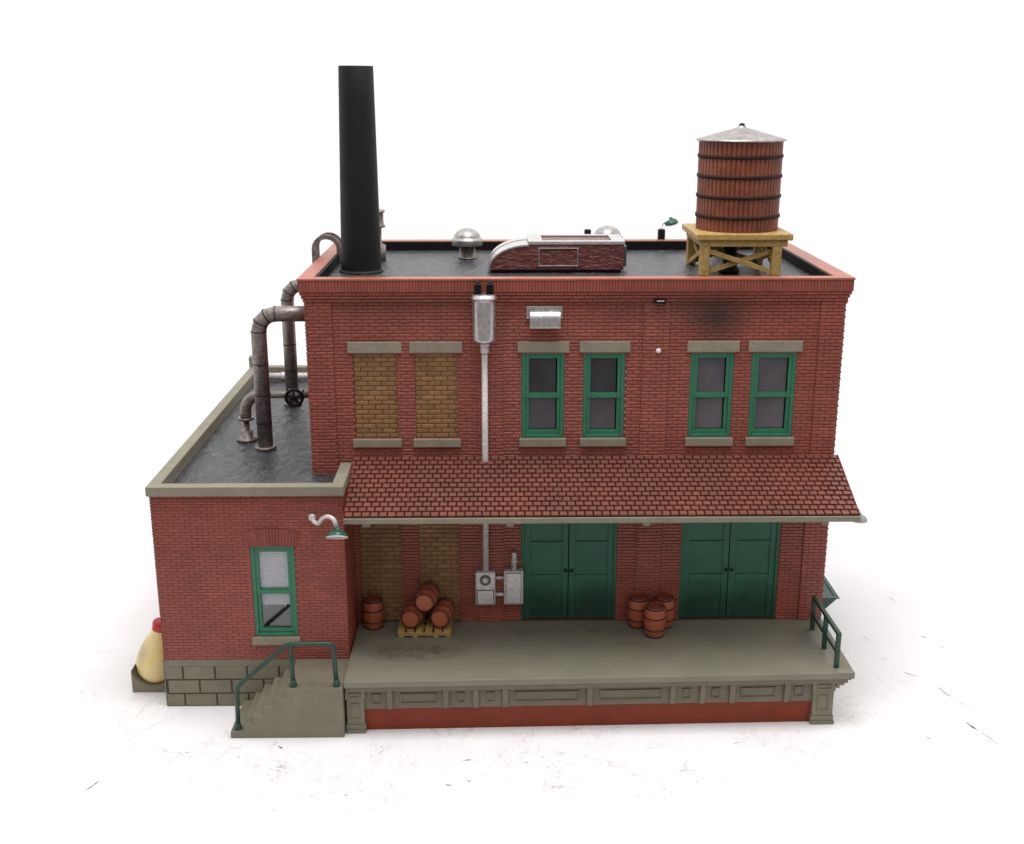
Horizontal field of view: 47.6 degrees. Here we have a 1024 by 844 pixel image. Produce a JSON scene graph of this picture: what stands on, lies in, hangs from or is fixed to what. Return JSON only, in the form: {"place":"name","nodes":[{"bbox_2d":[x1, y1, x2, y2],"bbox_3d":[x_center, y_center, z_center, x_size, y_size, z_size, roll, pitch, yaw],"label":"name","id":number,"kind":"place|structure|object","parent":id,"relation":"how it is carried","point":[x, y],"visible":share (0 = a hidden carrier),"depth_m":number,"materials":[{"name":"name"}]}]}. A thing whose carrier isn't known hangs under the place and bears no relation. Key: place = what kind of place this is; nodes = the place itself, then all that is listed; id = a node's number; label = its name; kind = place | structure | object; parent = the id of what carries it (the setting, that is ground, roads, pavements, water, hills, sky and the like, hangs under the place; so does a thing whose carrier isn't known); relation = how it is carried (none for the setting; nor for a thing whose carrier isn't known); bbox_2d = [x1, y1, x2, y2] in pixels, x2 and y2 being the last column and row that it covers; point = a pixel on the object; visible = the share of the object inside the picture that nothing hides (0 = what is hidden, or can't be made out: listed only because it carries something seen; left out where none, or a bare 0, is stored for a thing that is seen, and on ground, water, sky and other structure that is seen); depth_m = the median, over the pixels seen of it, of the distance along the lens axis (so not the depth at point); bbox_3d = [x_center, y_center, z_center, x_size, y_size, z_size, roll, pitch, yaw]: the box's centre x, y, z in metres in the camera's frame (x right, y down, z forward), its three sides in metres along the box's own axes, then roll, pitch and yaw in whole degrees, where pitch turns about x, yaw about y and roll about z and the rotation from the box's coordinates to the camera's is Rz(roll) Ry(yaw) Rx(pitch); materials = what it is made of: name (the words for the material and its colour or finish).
{"place":"outdoors","nodes":[
{"label":"outdoors","id":0,"kind":"place"},
{"bbox_2d":[0,102,1023,843],"bbox_3d":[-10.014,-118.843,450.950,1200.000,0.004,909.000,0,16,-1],"label":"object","id":1,"kind":"object","parent":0,"point":[154,258],"visible":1,"depth_m":37.62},
{"bbox_2d":[131,617,165,691],"bbox_3d":[-6.863,4.428,22.386,0.823,1.362,0.810,0,16,-1],"label":"yellow tank","id":2,"kind":"object","parent":1,"relation":"on","point":[147,672],"visible":0.61,"depth_m":22.12,"materials":[{"name":"plastic"}]},
{"bbox_2d":[145,355,357,705],"bbox_3d":[-4.802,1.819,25.529,3.510,4.628,9.380,0,16,-1],"label":"brick annex","id":3,"kind":"object","parent":1,"relation":"on","point":[254,567],"visible":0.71,"depth_m":21.24,"materials":[{"name":"red brick"}]},
{"bbox_2d":[243,529,300,644],"bbox_3d":[-4.328,2.992,21.138,0.990,2.280,0.210,0,16,-1],"label":"window","id":4,"kind":"structure","parent":3,"relation":"in","point":[272,564],"depth_m":21.13,"materials":[{"name":"green wood"}]},
{"bbox_2d":[237,388,308,442],"bbox_3d":[-4.731,-0.177,23.743,1.891,1.157,0.444,1,16,2],"label":"valve pipe","id":5,"kind":"object","parent":3,"relation":"on","point":[245,417],"visible":0.89,"depth_m":23.64,"materials":[{"name":"grey metal"}]},
{"bbox_2d":[250,306,304,451],"bbox_3d":[-4.477,-0.868,22.981,1.398,2.908,0.426,0,16,-1],"label":"roof duct","id":6,"kind":"object","parent":3,"relation":"on","point":[263,319],"visible":0.99,"depth_m":22.77,"materials":[{"name":"grey metal"}]},
{"bbox_2d":[269,372,307,379],"bbox_3d":[-5.084,-1.135,28.757,2.445,0.213,0.210,0,16,-1],"label":"pipe","id":7,"kind":"object","parent":3,"relation":"on","point":[281,376],"visible":0.23,"depth_m":28.68,"materials":[{"name":"silver metal"}]},
{"bbox_2d":[280,280,301,406],"bbox_3d":[-4.523,-1.799,26.178,1.398,2.921,0.406,0,16,-1],"label":"roof duct","id":8,"kind":"object","parent":3,"relation":"on","point":[290,291],"visible":0.59,"depth_m":26.07,"materials":[{"name":"grey metal"}]},
{"bbox_2d":[308,513,347,538],"bbox_3d":[-3.298,1.818,20.369,1.012,0.494,0.367,13,20,37],"label":"gooseneck lamp","id":9,"kind":"object","parent":3,"relation":"attached to","point":[337,532],"visible":1,"depth_m":20.18,"materials":[{"name":"silver metal"}]},
{"bbox_2d":[231,659,348,737],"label":"entrance steps","id":10,"kind":"structure","parent":1,"relation":"on","point":[312,703],"depth_m":20.61,"materials":[{"name":"grey concrete"}]},
{"bbox_2d":[234,641,339,730],"bbox_3d":[-3.993,4.659,20.485,1.926,1.704,0.136,0,16,-1],"label":"stair handrail","id":11,"kind":"object","parent":10,"relation":"on","point":[292,684],"visible":1,"depth_m":20.35,"materials":[{"name":"metal"}]},
{"bbox_2d":[296,239,860,620],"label":"brick factory","id":12,"kind":"structure","parent":1,"relation":"on","point":[662,416],"depth_m":21.54,"materials":[{"name":"red brick"}]},
{"bbox_2d":[312,232,340,263],"bbox_3d":[-3.812,-2.460,24.342,0.600,2.973,0.490,0,16,-1],"label":"pipe","id":13,"kind":"object","parent":12,"relation":"attached to","point":[334,238],"visible":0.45,"depth_m":23.79,"materials":[{"name":"grey metal"}]},
{"bbox_2d":[338,65,383,274],"bbox_3d":[-2.975,-4.847,22.383,0.870,3.886,0.870,0,16,-1],"label":"chimney stack","id":14,"kind":"object","parent":12,"relation":"on","point":[360,228],"visible":1,"depth_m":22.12,"materials":[{"name":"black metal"}]},
{"bbox_2d":[379,209,385,261],"bbox_3d":[-2.851,-3.894,24.191,0.440,1.050,0.440,0,16,-1],"label":"flanged roof pipe","id":15,"kind":"object","parent":12,"relation":"on","point":[383,246],"visible":0.35,"depth_m":24.13,"materials":[{"name":"grey metal"}]},
{"bbox_2d":[451,228,482,258],"bbox_3d":[-0.951,-3.798,24.610,0.670,0.632,0.670,0,16,-1],"label":"mushroom vent","id":16,"kind":"object","parent":12,"relation":"on","point":[466,241],"visible":1,"depth_m":24.40,"materials":[{"name":"metal"}]},
{"bbox_2d":[471,281,496,343],"bbox_3d":[-0.503,-1.981,20.802,0.476,1.100,0.498,0,16,-1],"label":"transformer","id":17,"kind":"object","parent":12,"relation":"attached to","point":[483,318],"visible":1,"depth_m":20.65,"materials":[{"name":"metal"}]},
{"bbox_2d":[480,344,488,572],"bbox_3d":[-0.499,0.673,21.704,0.180,4.620,0.180,0,16,-1],"label":"conduit pipe","id":18,"kind":"object","parent":12,"relation":"attached to","point":[484,350],"visible":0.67,"depth_m":21.47,"materials":[{"name":"silver metal"}]},
{"bbox_2d":[475,569,495,604],"bbox_3d":[-0.515,3.214,22.476,0.390,0.710,0.250,0,16,-1],"label":"meter box","id":19,"kind":"object","parent":12,"relation":"attached to","point":[485,591],"visible":0.99,"depth_m":22.41,"materials":[{"name":"silver metal"}]},
{"bbox_2d":[495,551,522,603],"bbox_3d":[-0.055,3.012,22.445,0.550,1.075,0.208,0,16,-1],"label":"breaker box","id":20,"kind":"object","parent":12,"relation":"attached to","point":[512,578],"visible":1,"depth_m":22.39,"materials":[{"name":"silver metal"}]},
{"bbox_2d":[506,573,520,602],"bbox_3d":[0.031,3.207,22.407,0.300,0.630,0.023,0,16,-1],"label":"door","id":21,"kind":"structure","parent":20,"relation":"in","point":[513,580],"depth_m":22.40,"materials":[{"name":"silver metal"}]},
{"bbox_2d":[517,341,569,446],"bbox_3d":[0.575,-0.526,21.558,0.955,2.005,0.225,0,16,-1],"label":"window","id":22,"kind":"structure","parent":12,"relation":"in","point":[539,393],"depth_m":21.56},
{"bbox_2d":[526,306,562,328],"bbox_3d":[0.590,-1.895,21.025,0.660,0.390,0.212,0,16,-1],"label":"wall vent","id":23,"kind":"object","parent":12,"relation":"attached to","point":[544,317],"depth_m":20.96,"materials":[{"name":"metal"}]},
{"bbox_2d":[488,234,626,272],"bbox_3d":[0.883,-3.369,23.153,2.724,0.619,1.156,0,16,-1],"label":"roof ventilator","id":24,"kind":"object","parent":12,"relation":"on","point":[568,253],"visible":1,"depth_m":22.64,"materials":[{"name":"red metal"}]},
{"bbox_2d":[521,523,617,619],"bbox_3d":[1.102,2.732,22.541,1.850,2.400,0.162,0,16,-1],"label":"loading door","id":25,"kind":"structure","parent":12,"relation":"in","point":[589,586],"depth_m":22.58,"materials":[{"name":"green wood"}]},
{"bbox_2d":[584,229,590,233],"bbox_3d":[1.704,-4.157,26.200,0.145,0.400,0.220,0,16,-1],"label":"parapet bracket","id":26,"kind":"object","parent":12,"relation":"attached to","point":[587,231],"visible":0.16,"depth_m":26.06,"materials":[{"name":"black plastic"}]},
{"bbox_2d":[579,341,630,446],"bbox_3d":[1.705,-0.530,21.573,0.935,2.005,0.225,0,16,-1],"label":"window","id":27,"kind":"structure","parent":12,"relation":"in","point":[599,369],"depth_m":21.57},
{"bbox_2d":[594,226,622,237],"bbox_3d":[2.058,-3.921,25.035,0.670,0.632,0.670,0,16,-1],"label":"mushroom vent","id":28,"kind":"object","parent":12,"relation":"on","point":[607,230],"visible":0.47,"depth_m":24.81,"materials":[{"name":"metal"}]},
{"bbox_2d":[657,217,678,238],"bbox_3d":[3.503,-4.365,26.292,0.594,0.550,0.316,-10,19,-32],"label":"gooseneck lamp","id":29,"kind":"object","parent":12,"relation":"on","point":[670,221],"visible":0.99,"depth_m":26.20,"materials":[{"name":"green metal"}]},
{"bbox_2d":[685,341,739,445],"bbox_3d":[3.700,-0.538,21.599,0.965,2.005,0.225,0,16,-1],"label":"window","id":30,"kind":"structure","parent":12,"relation":"in","point":[706,393],"depth_m":21.60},
{"bbox_2d":[719,247,738,273],"bbox_3d":[4.272,-3.280,22.733,0.400,0.680,0.400,0,16,-1],"label":"drain pipe","id":31,"kind":"object","parent":12,"relation":"on","point":[731,251],"visible":0.59,"depth_m":22.64,"materials":[{"name":"black plastic"}]},
{"bbox_2d":[678,522,780,618],"bbox_3d":[4.222,2.720,22.582,1.910,2.400,0.162,0,16,-1],"label":"loading door","id":32,"kind":"structure","parent":12,"relation":"in","point":[752,549],"depth_m":22.63,"materials":[{"name":"green wood"}]},
{"bbox_2d":[682,223,792,275],"bbox_3d":[4.432,-3.444,23.073,1.850,0.807,1.840,0,16,-1],"label":"tank stand","id":33,"kind":"object","parent":12,"relation":"on","point":[776,241],"visible":0.94,"depth_m":22.28,"materials":[{"name":"yellow wood"}]},
{"bbox_2d":[695,123,786,232],"bbox_3d":[4.447,-4.808,22.689,1.724,2.018,1.724,0,16,-1],"label":"water tank","id":34,"kind":"object","parent":33,"relation":"on","point":[739,175],"visible":1,"depth_m":22.10,"materials":[{"name":"wood"}]},
{"bbox_2d":[745,341,802,445],"bbox_3d":[4.845,-0.543,21.615,0.995,2.005,0.225,0,16,-1],"label":"window","id":35,"kind":"structure","parent":12,"relation":"in","point":[768,370],"depth_m":21.62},
{"bbox_2d":[822,575,839,608],"bbox_3d":[6.461,3.717,25.798,0.815,0.833,2.760,0,16,-1],"label":"coal hopper","id":36,"kind":"object","parent":12,"relation":"attached to","point":[830,596],"visible":0.19,"depth_m":24.55,"materials":[{"name":"metal"}]},
{"bbox_2d":[854,508,867,523],"bbox_3d":[6.499,1.796,22.588,0.875,0.292,0.326,0,16,-1],"label":"gooseneck lamp","id":37,"kind":"object","parent":12,"relation":"attached to","point":[864,519],"visible":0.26,"depth_m":22.51,"materials":[{"name":"silver metal"}]},
{"bbox_2d":[343,619,854,733],"bbox_3d":[1.571,4.748,21.811,9.128,1.068,2.422,0,16,-1],"label":"loading dock","id":38,"kind":"object","parent":1,"relation":"on","point":[474,674],"visible":0.99,"depth_m":21.03,"materials":[{"name":"concrete"}]},
{"bbox_2d":[362,595,383,630],"bbox_3d":[-2.688,3.688,22.462,0.431,0.600,0.429,0,16,-1],"label":"barrel","id":39,"kind":"object","parent":38,"relation":"on","point":[373,612],"visible":1,"depth_m":22.32,"materials":[{"name":"brown wood"}]},
{"bbox_2d":[397,617,452,637],"bbox_3d":[-1.671,3.963,22.389,1.030,0.117,0.680,0,16,-1],"label":"wooden pallet","id":40,"kind":"object","parent":38,"relation":"on","point":[429,627],"visible":0.69,"depth_m":22.12,"materials":[{"name":"brown wood"}]},
{"bbox_2d":[401,598,426,627],"bbox_3d":[-1.881,3.679,22.359,0.431,0.429,0.600,3,16,11],"label":"barrel","id":41,"kind":"object","parent":40,"relation":"on","point":[412,616],"visible":0.84,"depth_m":22.12,"materials":[{"name":"brown wood"}]},
{"bbox_2d":[415,582,438,611],"bbox_3d":[-1.630,3.351,22.252,0.431,0.429,0.600,2,16,7],"label":"barrel","id":42,"kind":"object","parent":41,"relation":"on","point":[426,596],"visible":1,"depth_m":22.02,"materials":[{"name":"brown wood"}]},
{"bbox_2d":[430,597,454,627],"bbox_3d":[-1.339,3.676,22.370,0.431,0.429,0.600,2,16,8],"label":"barrel","id":43,"kind":"object","parent":40,"relation":"on","point":[442,612],"visible":0.99,"depth_m":22.14,"materials":[{"name":"brown wood"}]},
{"bbox_2d":[627,593,648,628],"bbox_3d":[2.451,3.668,22.530,0.429,0.600,0.431,3,16,9],"label":"barrel","id":44,"kind":"object","parent":38,"relation":"on","point":[636,604],"visible":0.86,"depth_m":22.38,"materials":[{"name":"brown wood"}]},
{"bbox_2d":[644,602,665,638],"bbox_3d":[2.727,3.784,22.130,0.431,0.600,0.429,-7,18,-23],"label":"barrel","id":45,"kind":"object","parent":38,"relation":"on","point":[655,620],"visible":1,"depth_m":21.98,"materials":[{"name":"brown wood"}]},
{"bbox_2d":[654,593,674,628],"bbox_3d":[2.951,3.667,22.537,0.429,0.600,0.431,-12,20,-35],"label":"barrel","id":46,"kind":"object","parent":38,"relation":"on","point":[666,600],"visible":0.59,"depth_m":22.39,"materials":[{"name":"brown wood"}]},
{"bbox_2d":[810,595,841,667],"bbox_3d":[5.831,3.888,21.601,0.084,0.699,1.620,-1,16,-2],"label":"dock railing","id":47,"kind":"object","parent":38,"relation":"on","point":[836,646],"visible":1,"depth_m":21.52,"materials":[{"name":"green metal"}]},
{"bbox_2d":[0,0,1023,101],"label":"sky","id":48,"kind":"structure","parent":0,"point":[51,50],"materials":[{"name":"white"}]}
]}

